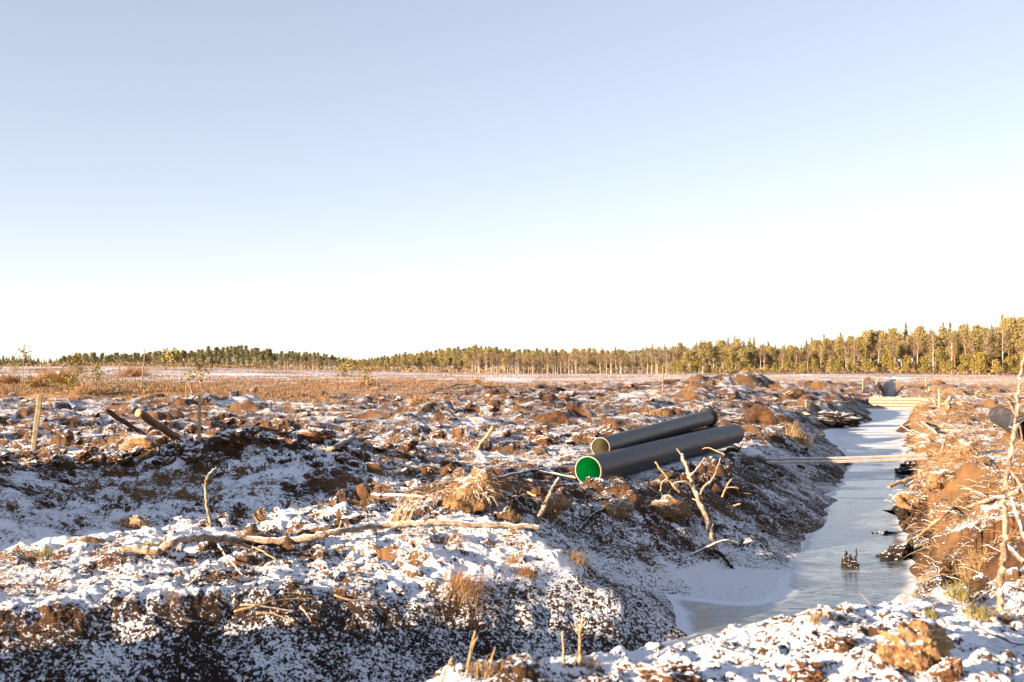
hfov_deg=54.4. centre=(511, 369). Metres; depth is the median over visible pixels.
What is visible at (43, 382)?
bog shrub
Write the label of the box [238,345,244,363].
tall conifer
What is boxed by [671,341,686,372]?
pine tree
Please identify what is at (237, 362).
spruce tree
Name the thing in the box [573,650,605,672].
grass tuft
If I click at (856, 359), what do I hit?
pine tree
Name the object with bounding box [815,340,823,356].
birch tree
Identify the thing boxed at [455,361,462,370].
pine tree
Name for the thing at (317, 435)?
peat lump
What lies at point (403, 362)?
pine tree
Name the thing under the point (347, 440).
branch
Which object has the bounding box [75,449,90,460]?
peat lump
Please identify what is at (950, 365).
young pine
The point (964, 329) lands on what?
pine tree
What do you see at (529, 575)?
grass tuft
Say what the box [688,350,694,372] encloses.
pine tree
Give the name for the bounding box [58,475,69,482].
peat lump
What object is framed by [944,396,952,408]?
stump
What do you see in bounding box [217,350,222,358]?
tall conifer
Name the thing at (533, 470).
branch
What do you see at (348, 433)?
peat lump
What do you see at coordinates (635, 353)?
birch tree
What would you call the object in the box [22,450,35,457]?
peat lump
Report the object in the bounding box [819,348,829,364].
pine tree
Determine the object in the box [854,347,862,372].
birch tree
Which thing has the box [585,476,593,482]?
peat lump
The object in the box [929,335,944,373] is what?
pine tree
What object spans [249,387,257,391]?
peat lump
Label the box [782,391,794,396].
peat lump
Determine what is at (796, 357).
birch tree
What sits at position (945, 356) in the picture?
spruce tree
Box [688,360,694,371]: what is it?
young pine
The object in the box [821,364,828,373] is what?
young pine
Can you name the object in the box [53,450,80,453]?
log
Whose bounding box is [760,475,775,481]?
peat lump
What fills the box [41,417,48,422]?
peat lump
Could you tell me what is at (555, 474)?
branch
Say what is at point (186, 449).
peat lump
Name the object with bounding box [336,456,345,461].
peat lump
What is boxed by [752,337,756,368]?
spruce tree
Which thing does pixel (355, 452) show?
peat lump
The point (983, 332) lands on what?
pine tree
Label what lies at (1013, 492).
branch
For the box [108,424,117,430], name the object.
peat lump
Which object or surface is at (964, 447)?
root heap
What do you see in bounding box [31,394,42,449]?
wooden stake
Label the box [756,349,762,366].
pine tree
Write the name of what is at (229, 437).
peat lump
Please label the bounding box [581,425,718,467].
corrugated pipe
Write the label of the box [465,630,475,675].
dry stem
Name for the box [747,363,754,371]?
young pine
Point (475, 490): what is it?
root heap
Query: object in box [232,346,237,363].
tall conifer
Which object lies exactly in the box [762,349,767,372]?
birch tree
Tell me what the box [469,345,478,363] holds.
pine tree
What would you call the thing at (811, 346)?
pine tree
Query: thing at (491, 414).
peat lump
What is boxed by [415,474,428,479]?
peat lump
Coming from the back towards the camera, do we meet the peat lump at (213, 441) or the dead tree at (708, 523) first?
the peat lump at (213, 441)
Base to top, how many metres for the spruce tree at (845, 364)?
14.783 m
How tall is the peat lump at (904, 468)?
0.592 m
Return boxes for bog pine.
[10,359,19,373]
[15,345,32,385]
[19,375,39,388]
[46,375,59,388]
[55,372,83,393]
[62,352,92,380]
[84,360,108,383]
[100,375,130,392]
[132,376,152,392]
[156,347,185,389]
[179,371,196,385]
[186,356,212,389]
[334,355,356,388]
[356,365,375,387]
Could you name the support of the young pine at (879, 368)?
on the ground
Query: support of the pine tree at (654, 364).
on the ground
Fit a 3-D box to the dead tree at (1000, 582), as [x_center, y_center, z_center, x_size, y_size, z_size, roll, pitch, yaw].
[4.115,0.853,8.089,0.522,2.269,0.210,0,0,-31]
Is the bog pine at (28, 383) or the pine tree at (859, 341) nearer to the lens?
the bog pine at (28, 383)
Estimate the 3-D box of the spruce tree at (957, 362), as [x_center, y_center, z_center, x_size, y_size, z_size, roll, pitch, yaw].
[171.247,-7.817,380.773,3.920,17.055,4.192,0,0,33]
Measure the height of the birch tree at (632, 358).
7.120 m
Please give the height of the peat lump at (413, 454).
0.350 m
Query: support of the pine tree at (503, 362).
on the ground
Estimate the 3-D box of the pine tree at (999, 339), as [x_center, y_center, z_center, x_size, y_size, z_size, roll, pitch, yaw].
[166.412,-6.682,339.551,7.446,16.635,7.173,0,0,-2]
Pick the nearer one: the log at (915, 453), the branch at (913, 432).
the log at (915, 453)
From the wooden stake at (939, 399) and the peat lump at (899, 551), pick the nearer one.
the peat lump at (899, 551)
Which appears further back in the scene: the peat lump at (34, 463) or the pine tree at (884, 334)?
the pine tree at (884, 334)
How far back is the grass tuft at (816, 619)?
7.00 m
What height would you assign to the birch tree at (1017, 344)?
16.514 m
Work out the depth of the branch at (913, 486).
26.44 m
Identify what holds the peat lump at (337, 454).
on the ground
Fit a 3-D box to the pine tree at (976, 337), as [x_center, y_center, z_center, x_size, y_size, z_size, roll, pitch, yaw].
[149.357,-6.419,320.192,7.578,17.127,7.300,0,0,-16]
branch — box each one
[111,509,540,555]
[202,467,216,527]
[326,435,355,451]
[453,383,479,387]
[475,425,494,450]
[498,467,543,477]
[519,488,536,496]
[534,477,559,524]
[537,470,576,478]
[573,507,604,536]
[654,461,680,492]
[690,539,740,555]
[721,478,731,496]
[823,612,836,619]
[887,475,917,489]
[899,424,930,440]
[903,506,955,543]
[910,471,920,490]
[920,420,937,434]
[940,439,945,452]
[962,489,1019,509]
[969,587,997,604]
[974,623,1023,644]
[1006,542,1023,564]
[1009,496,1023,540]
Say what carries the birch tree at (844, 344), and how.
on the ground
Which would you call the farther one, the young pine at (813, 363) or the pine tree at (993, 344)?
the young pine at (813, 363)
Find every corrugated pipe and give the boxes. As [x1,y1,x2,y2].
[575,423,743,481]
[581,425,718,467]
[591,409,718,453]
[989,406,1023,440]
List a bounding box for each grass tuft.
[30,543,62,561]
[139,536,160,547]
[162,588,188,612]
[330,582,355,599]
[434,563,504,614]
[439,528,469,546]
[452,653,501,678]
[487,500,513,511]
[496,549,527,564]
[500,506,521,521]
[509,563,551,579]
[563,547,601,567]
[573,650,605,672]
[633,408,667,416]
[784,423,814,449]
[799,606,824,626]
[921,602,940,618]
[932,537,1001,583]
[937,575,996,610]
[956,601,1012,622]
[987,607,1023,624]
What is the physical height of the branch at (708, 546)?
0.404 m
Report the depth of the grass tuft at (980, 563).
14.01 m
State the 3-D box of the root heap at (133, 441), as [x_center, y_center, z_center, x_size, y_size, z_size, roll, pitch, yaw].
[-7.728,1.514,21.054,1.418,0.566,1.428,0,0,18]
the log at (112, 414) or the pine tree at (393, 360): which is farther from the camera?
the pine tree at (393, 360)
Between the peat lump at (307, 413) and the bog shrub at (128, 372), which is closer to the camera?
the peat lump at (307, 413)
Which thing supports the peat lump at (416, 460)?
on the ground
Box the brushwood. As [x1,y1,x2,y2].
[895,386,1023,597]
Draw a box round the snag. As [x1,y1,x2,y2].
[139,347,146,389]
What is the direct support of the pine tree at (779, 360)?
on the ground
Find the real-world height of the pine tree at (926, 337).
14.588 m
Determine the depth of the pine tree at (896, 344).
373.70 m
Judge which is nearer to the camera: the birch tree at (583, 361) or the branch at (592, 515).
the branch at (592, 515)
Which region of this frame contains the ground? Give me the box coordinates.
[0,362,1023,681]
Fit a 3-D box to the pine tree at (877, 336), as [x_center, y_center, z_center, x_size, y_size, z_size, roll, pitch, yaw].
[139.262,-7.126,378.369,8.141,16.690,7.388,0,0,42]
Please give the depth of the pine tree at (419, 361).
399.49 m
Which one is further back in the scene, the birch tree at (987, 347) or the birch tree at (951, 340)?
the birch tree at (951, 340)
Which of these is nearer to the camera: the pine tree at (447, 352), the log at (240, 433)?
the log at (240, 433)
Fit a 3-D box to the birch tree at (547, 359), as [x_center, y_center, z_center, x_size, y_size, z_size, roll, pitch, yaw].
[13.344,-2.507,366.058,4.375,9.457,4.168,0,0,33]
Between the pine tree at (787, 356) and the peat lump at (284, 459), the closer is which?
the peat lump at (284, 459)
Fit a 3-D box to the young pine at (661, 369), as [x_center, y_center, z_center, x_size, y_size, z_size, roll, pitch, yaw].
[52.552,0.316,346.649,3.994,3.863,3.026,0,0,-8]
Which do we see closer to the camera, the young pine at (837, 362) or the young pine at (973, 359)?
the young pine at (973, 359)
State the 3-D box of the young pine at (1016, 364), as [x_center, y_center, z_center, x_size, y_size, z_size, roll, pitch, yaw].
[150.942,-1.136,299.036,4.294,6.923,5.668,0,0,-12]
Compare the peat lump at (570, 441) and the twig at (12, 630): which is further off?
the peat lump at (570, 441)
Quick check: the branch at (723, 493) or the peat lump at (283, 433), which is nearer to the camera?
the branch at (723, 493)
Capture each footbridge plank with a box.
[763,454,927,459]
[766,457,927,463]
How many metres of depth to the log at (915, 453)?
30.77 m
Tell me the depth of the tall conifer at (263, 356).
502.03 m
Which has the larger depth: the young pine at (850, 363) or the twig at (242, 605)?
the young pine at (850, 363)
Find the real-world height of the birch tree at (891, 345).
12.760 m
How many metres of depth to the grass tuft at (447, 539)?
13.60 m
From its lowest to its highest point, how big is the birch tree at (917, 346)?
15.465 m
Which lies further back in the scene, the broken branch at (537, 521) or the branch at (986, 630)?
the broken branch at (537, 521)
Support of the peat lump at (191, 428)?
on the ground
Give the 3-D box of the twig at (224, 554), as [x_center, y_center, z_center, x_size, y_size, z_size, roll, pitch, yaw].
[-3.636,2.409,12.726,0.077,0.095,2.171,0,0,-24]
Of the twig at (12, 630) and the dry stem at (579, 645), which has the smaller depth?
the dry stem at (579, 645)
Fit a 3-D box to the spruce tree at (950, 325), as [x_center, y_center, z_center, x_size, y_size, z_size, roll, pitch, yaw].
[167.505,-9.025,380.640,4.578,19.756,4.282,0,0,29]
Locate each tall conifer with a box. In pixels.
[200,349,204,358]
[205,349,210,367]
[209,350,214,363]
[213,347,217,367]
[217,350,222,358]
[221,346,225,363]
[224,346,229,367]
[229,345,233,356]
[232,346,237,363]
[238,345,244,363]
[243,345,249,356]
[245,350,250,359]
[252,347,258,368]
[260,350,265,359]
[264,349,270,364]
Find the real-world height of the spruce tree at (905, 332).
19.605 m
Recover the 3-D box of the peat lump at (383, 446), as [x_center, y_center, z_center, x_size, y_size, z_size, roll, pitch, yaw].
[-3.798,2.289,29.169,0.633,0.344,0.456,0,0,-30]
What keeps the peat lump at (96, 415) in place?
on the ground
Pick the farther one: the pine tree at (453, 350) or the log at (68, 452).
the pine tree at (453, 350)
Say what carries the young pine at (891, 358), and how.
on the ground
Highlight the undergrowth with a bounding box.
[0,360,1019,374]
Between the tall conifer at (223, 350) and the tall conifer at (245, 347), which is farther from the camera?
the tall conifer at (245, 347)
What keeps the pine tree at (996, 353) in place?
on the ground
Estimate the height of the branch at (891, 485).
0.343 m
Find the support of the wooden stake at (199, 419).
on the ground
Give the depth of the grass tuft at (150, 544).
13.39 m
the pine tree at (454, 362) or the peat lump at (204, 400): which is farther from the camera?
the pine tree at (454, 362)
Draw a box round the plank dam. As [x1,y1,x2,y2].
[869,396,928,408]
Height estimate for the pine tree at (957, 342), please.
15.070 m
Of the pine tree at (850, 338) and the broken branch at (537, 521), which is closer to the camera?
the broken branch at (537, 521)
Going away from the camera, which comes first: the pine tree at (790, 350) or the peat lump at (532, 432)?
the peat lump at (532, 432)
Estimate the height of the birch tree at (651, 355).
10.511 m
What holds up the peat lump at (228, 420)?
on the ground
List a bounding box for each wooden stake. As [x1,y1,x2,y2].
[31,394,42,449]
[197,395,200,441]
[938,389,940,407]
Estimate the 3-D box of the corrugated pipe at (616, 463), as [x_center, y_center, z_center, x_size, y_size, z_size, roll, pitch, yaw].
[3.960,1.972,24.500,0.604,0.837,9.358,0,0,31]
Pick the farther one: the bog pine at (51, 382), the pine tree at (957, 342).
the pine tree at (957, 342)
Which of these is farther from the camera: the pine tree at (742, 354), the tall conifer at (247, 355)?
the tall conifer at (247, 355)
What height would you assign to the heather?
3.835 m
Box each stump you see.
[840,547,859,567]
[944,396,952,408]
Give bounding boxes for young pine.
[658,365,665,373]
[666,362,674,374]
[672,359,683,374]
[681,363,689,373]
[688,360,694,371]
[693,360,701,373]
[721,358,732,372]
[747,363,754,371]
[764,364,769,373]
[770,362,779,374]
[781,361,789,373]
[792,363,800,373]
[799,361,807,372]
[809,358,820,373]
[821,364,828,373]
[824,358,836,373]
[834,359,842,372]
[837,363,843,373]
[846,357,854,372]
[851,364,858,373]
[860,357,869,369]
[867,361,875,372]
[876,364,882,373]
[880,353,889,372]
[885,355,897,371]
[901,362,909,372]
[902,356,915,373]
[917,356,930,373]
[939,360,947,370]
[947,360,955,373]
[957,353,970,369]
[957,365,965,374]
[968,352,983,374]
[973,352,987,372]
[975,351,991,374]
[990,359,1002,374]
[1002,356,1013,374]
[1009,354,1019,373]
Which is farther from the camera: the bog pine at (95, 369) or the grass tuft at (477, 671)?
the bog pine at (95, 369)
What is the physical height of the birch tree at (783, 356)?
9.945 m
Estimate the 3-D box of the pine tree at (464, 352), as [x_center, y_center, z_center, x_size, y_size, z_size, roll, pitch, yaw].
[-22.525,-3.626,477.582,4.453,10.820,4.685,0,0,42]
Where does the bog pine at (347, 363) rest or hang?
on the ground
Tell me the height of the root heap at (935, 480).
0.603 m
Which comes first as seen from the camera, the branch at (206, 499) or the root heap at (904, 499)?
the branch at (206, 499)
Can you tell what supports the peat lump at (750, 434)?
on the ground
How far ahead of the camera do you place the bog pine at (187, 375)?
76.79 m
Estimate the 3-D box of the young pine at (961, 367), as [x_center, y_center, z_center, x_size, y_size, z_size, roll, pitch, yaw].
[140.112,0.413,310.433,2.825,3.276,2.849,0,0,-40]
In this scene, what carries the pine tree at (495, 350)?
on the ground
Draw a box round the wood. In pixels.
[1,326,1019,368]
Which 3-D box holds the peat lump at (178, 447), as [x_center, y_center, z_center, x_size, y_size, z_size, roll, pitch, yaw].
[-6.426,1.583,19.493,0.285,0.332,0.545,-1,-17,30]
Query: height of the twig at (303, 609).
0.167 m
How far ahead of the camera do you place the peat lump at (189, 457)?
18.94 m
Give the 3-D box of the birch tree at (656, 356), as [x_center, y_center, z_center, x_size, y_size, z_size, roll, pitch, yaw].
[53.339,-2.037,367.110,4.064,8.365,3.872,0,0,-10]
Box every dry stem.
[440,657,452,681]
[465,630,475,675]
[470,637,477,660]
[489,647,495,667]
[561,630,565,667]
[578,614,584,666]
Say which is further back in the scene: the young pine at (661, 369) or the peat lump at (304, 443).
the young pine at (661, 369)
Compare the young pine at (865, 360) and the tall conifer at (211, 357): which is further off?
the tall conifer at (211, 357)
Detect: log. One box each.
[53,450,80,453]
[104,408,145,434]
[135,409,183,439]
[234,426,260,437]
[371,492,425,499]
[902,452,927,454]
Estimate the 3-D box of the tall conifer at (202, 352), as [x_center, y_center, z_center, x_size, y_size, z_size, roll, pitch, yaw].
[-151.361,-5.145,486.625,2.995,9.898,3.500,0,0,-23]
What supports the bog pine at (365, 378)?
on the ground
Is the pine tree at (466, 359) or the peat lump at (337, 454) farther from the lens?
the pine tree at (466, 359)
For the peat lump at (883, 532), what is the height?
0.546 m
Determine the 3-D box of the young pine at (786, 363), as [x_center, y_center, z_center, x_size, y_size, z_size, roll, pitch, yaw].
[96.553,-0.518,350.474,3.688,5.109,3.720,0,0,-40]
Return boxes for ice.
[661,408,916,645]
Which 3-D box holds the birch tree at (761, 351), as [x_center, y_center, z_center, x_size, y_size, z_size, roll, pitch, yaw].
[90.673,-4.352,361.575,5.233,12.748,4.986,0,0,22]
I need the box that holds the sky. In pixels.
[0,0,1023,365]
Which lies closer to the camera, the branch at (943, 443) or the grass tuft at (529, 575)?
the grass tuft at (529, 575)
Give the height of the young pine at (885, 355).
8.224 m
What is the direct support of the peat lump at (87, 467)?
on the ground
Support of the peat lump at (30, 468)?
on the ground
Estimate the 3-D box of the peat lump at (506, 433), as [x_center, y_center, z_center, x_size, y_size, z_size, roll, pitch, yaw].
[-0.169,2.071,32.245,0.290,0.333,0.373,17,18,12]
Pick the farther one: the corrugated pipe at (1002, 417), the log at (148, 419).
the corrugated pipe at (1002, 417)
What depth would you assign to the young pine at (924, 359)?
322.96 m
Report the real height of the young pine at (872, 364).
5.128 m
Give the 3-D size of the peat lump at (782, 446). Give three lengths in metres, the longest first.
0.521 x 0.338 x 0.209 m
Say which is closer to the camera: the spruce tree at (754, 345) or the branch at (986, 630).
the branch at (986, 630)
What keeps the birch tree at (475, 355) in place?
on the ground
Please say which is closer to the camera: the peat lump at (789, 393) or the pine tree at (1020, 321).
the peat lump at (789, 393)
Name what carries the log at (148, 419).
on the ground
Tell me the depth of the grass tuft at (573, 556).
13.31 m
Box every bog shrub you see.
[0,367,25,383]
[13,370,56,386]
[27,365,61,383]
[47,362,84,384]
[55,382,106,395]
[113,363,156,376]
[350,372,384,386]
[407,392,434,402]
[466,374,486,383]
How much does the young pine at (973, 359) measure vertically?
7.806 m
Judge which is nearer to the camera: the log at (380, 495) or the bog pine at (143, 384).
the log at (380, 495)
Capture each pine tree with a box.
[391,358,397,365]
[400,356,408,371]
[411,356,416,365]
[414,356,422,368]
[423,356,429,372]
[430,354,437,364]
[437,356,443,372]
[444,347,451,362]
[448,356,452,365]
[450,347,457,363]
[451,359,457,368]
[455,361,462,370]
[461,350,466,367]
[463,354,469,367]
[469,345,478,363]
[478,355,485,372]
[492,347,497,362]
[500,358,508,366]
[584,353,592,372]
[585,347,592,356]
[640,351,646,372]
[649,357,656,370]
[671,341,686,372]
[681,351,689,364]
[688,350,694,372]
[692,352,700,372]
[693,341,708,373]
[705,341,713,365]
[711,345,722,373]
[716,340,725,371]
[722,345,734,364]
[727,347,736,364]
[732,337,742,368]
[734,348,748,369]
[744,347,756,367]
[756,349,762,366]
[765,346,777,372]
[776,353,784,366]
[780,350,790,372]
[785,344,794,372]
[797,349,805,362]
[801,350,813,366]
[808,339,818,361]
[809,339,823,369]
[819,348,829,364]
[820,337,832,364]
[827,339,834,369]
[832,336,845,371]
[832,345,842,360]
[843,335,856,358]
[852,345,858,364]
[855,336,865,371]
[858,329,874,370]
[867,328,877,361]
[872,328,883,363]
[878,331,888,364]
[881,342,896,370]
[886,327,899,351]
[892,333,902,365]
[896,341,907,368]
[905,335,914,362]
[909,325,927,369]
[918,333,931,361]
[928,342,945,365]
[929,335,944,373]
[937,325,950,372]
[944,338,957,368]
[945,330,962,373]
[955,323,969,363]
[958,327,971,362]
[964,324,985,373]
[978,326,996,358]
[981,334,999,364]
[993,327,1004,366]
[994,337,1001,359]
[996,316,1016,372]
[998,324,1014,355]
[1001,317,1020,373]
[1014,327,1023,355]
[1016,316,1023,367]
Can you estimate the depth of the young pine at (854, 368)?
339.37 m
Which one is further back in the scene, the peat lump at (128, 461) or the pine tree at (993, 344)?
the pine tree at (993, 344)
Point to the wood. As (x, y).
(630, 352)
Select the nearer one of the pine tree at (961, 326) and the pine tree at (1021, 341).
the pine tree at (1021, 341)
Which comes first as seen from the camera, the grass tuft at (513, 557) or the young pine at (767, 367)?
the grass tuft at (513, 557)
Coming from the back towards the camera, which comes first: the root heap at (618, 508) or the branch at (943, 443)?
the branch at (943, 443)
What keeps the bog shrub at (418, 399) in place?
on the ground
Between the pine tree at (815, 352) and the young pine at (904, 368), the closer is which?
the young pine at (904, 368)
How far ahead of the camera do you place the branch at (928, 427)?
35.55 m
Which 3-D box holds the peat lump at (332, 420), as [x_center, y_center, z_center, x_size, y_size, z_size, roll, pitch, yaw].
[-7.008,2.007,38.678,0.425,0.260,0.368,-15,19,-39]
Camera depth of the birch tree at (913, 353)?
350.38 m
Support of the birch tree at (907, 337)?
on the ground
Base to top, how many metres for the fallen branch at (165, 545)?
0.419 m
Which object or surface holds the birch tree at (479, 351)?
on the ground
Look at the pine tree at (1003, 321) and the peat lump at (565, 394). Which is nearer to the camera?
the peat lump at (565, 394)
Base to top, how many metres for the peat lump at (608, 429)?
0.650 m
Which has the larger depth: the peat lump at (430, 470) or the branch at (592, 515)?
the peat lump at (430, 470)
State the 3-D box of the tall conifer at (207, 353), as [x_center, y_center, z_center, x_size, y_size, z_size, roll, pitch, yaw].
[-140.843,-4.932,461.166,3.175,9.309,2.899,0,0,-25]
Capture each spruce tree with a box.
[235,350,239,366]
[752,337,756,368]
[838,335,846,367]
[869,330,876,367]
[902,321,908,366]
[937,322,948,368]
[945,320,955,364]
[955,355,961,366]
[988,324,993,365]
[997,312,1006,369]
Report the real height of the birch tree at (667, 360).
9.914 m
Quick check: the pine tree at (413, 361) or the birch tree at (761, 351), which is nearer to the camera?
the birch tree at (761, 351)
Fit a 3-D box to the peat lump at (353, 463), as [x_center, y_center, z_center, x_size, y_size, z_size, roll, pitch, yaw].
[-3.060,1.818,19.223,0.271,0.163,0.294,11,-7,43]
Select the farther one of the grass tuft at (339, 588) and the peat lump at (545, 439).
the peat lump at (545, 439)
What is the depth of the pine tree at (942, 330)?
346.07 m
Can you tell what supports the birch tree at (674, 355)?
on the ground
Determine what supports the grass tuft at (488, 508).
on the ground
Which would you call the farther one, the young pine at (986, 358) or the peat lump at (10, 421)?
the young pine at (986, 358)
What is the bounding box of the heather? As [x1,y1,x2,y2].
[0,366,1023,403]
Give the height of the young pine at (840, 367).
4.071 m
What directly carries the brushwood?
on the ground
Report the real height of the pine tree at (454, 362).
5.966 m
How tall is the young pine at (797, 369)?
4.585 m
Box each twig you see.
[0,629,24,631]
[180,618,199,622]
[186,574,205,586]
[217,543,242,575]
[234,598,315,612]
[240,604,295,611]
[241,543,275,559]
[256,612,293,622]
[299,605,311,621]
[334,594,371,600]
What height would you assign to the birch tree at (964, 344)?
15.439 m
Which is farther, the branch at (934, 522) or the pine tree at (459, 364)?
the pine tree at (459, 364)
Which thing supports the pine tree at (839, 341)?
on the ground
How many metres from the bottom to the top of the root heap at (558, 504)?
0.503 m
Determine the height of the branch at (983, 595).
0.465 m
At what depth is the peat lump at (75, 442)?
22.22 m
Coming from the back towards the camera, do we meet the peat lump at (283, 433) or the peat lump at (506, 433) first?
the peat lump at (283, 433)
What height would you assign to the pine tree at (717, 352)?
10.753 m
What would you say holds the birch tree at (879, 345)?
on the ground
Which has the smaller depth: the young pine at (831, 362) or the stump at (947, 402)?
the stump at (947, 402)
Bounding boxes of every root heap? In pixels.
[98,429,167,452]
[111,507,153,529]
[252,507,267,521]
[418,461,515,513]
[535,492,579,517]
[598,497,635,519]
[644,492,692,521]
[883,486,925,509]
[909,465,953,490]
[940,434,992,459]
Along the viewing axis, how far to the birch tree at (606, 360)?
373.84 m
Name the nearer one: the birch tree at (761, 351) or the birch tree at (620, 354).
the birch tree at (761, 351)
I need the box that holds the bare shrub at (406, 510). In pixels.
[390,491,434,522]
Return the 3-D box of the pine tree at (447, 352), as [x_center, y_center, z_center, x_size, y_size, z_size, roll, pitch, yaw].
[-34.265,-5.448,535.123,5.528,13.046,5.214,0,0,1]
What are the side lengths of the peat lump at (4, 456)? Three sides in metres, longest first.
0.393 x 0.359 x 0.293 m
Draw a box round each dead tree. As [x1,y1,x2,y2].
[673,449,734,568]
[994,353,1023,612]
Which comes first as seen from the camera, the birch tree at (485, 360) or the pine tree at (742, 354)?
the pine tree at (742, 354)
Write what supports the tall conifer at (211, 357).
on the ground
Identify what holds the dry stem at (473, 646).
on the ground
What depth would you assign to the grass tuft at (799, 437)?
35.42 m
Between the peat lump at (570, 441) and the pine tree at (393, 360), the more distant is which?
the pine tree at (393, 360)
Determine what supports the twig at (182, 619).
on the ground
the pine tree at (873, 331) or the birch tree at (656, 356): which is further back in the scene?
the pine tree at (873, 331)
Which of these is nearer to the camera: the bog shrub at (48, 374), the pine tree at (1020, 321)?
the bog shrub at (48, 374)
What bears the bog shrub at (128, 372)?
on the ground
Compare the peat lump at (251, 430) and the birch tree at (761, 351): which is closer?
the peat lump at (251, 430)
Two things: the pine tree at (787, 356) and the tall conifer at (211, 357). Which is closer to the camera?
the pine tree at (787, 356)
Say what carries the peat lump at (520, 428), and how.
on the ground
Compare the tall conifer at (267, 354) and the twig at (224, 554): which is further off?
the tall conifer at (267, 354)
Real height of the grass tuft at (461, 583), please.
0.559 m
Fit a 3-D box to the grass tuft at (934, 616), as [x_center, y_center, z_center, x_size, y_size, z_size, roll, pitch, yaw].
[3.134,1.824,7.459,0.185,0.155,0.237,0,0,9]
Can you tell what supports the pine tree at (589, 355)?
on the ground
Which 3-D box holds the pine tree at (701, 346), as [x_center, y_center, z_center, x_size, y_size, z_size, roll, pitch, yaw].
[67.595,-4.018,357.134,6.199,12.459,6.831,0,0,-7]
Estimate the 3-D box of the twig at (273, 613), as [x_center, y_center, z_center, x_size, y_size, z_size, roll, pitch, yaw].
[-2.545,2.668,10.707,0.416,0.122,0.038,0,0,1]
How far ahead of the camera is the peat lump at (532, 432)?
31.98 m
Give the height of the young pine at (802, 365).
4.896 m
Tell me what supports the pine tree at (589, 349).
on the ground
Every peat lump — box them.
[0,451,10,461]
[6,419,14,424]
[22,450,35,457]
[24,466,36,471]
[26,459,45,468]
[39,473,49,480]
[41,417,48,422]
[49,459,63,467]
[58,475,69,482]
[69,440,79,445]
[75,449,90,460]
[82,446,98,452]
[82,465,92,469]
[88,412,100,417]
[102,449,120,458]
[105,451,128,463]
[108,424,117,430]
[119,456,133,465]
[127,447,143,454]
[149,430,158,435]
[151,456,163,465]
[162,456,176,465]
[164,441,173,447]
[172,442,192,455]
[179,452,200,463]
[181,447,192,454]
[183,423,197,433]
[197,396,207,403]
[210,435,218,444]
[212,457,220,463]
[212,468,223,476]
[213,428,255,447]
[223,418,234,423]
[225,413,233,417]
[241,424,259,437]
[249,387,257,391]
[253,449,261,454]
[258,431,277,444]
[276,429,288,437]
[278,455,291,464]
[295,427,336,443]
[299,411,310,416]
[300,439,310,448]
[304,452,315,458]
[311,458,323,467]
[326,417,336,422]
[331,452,345,457]
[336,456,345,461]
[343,430,351,435]
[346,459,359,467]
[351,448,363,456]
[371,441,393,450]
[400,437,418,450]
[400,468,413,473]
[407,451,425,460]
[411,457,421,464]
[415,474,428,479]
[426,467,433,472]
[429,427,445,438]
[486,405,493,410]
[486,412,494,417]
[502,430,510,436]
[515,425,526,431]
[527,426,549,438]
[534,433,557,445]
[559,390,577,398]
[563,439,575,444]
[582,429,601,442]
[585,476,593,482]
[596,424,625,434]
[623,382,635,388]
[633,657,703,681]
[728,443,742,451]
[746,432,756,437]
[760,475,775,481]
[775,443,785,448]
[776,469,783,477]
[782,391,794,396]
[785,657,824,681]
[814,410,866,427]
[824,635,856,653]
[872,530,896,534]
[875,543,913,560]
[876,619,956,672]
[892,504,912,520]
[894,460,915,474]
[935,657,962,681]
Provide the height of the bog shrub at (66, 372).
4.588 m
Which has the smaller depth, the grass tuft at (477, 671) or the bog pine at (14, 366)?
the grass tuft at (477, 671)
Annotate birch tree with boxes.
[471,353,478,373]
[475,349,481,373]
[483,353,488,373]
[489,351,494,373]
[544,350,551,373]
[580,352,585,369]
[603,353,609,373]
[609,354,614,373]
[617,351,624,373]
[628,357,635,373]
[630,351,636,373]
[637,353,643,373]
[644,353,650,373]
[648,348,658,373]
[653,347,659,373]
[653,355,659,373]
[657,347,662,368]
[663,350,669,362]
[663,351,670,372]
[670,350,675,364]
[757,341,765,365]
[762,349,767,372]
[779,349,787,367]
[793,350,800,368]
[803,345,811,369]
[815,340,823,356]
[841,341,849,372]
[848,341,859,361]
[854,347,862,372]
[866,342,873,370]
[873,336,884,366]
[887,340,897,372]
[897,334,904,368]
[902,333,912,357]
[908,344,916,370]
[909,332,924,372]
[926,326,941,373]
[946,332,959,373]
[958,330,971,370]
[965,339,977,373]
[981,328,994,373]
[996,328,1009,374]
[1011,324,1021,373]
[1016,334,1023,353]
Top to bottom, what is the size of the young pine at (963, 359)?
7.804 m
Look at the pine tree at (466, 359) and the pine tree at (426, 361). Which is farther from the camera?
the pine tree at (466, 359)
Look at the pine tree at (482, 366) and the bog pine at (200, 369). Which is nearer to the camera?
the bog pine at (200, 369)
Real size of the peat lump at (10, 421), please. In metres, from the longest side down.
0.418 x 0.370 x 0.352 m
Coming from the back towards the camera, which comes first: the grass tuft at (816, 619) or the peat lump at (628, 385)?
the peat lump at (628, 385)
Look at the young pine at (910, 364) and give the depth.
330.61 m
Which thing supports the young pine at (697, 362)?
on the ground
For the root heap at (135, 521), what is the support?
on the ground
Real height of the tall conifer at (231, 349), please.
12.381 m
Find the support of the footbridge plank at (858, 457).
on the ground
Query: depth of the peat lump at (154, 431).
29.65 m
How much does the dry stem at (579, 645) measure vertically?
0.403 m
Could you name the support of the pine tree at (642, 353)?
on the ground
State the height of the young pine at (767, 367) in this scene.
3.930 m
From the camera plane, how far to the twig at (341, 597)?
11.22 m
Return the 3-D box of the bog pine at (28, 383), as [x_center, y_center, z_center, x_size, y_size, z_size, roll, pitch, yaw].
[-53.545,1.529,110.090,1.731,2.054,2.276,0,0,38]

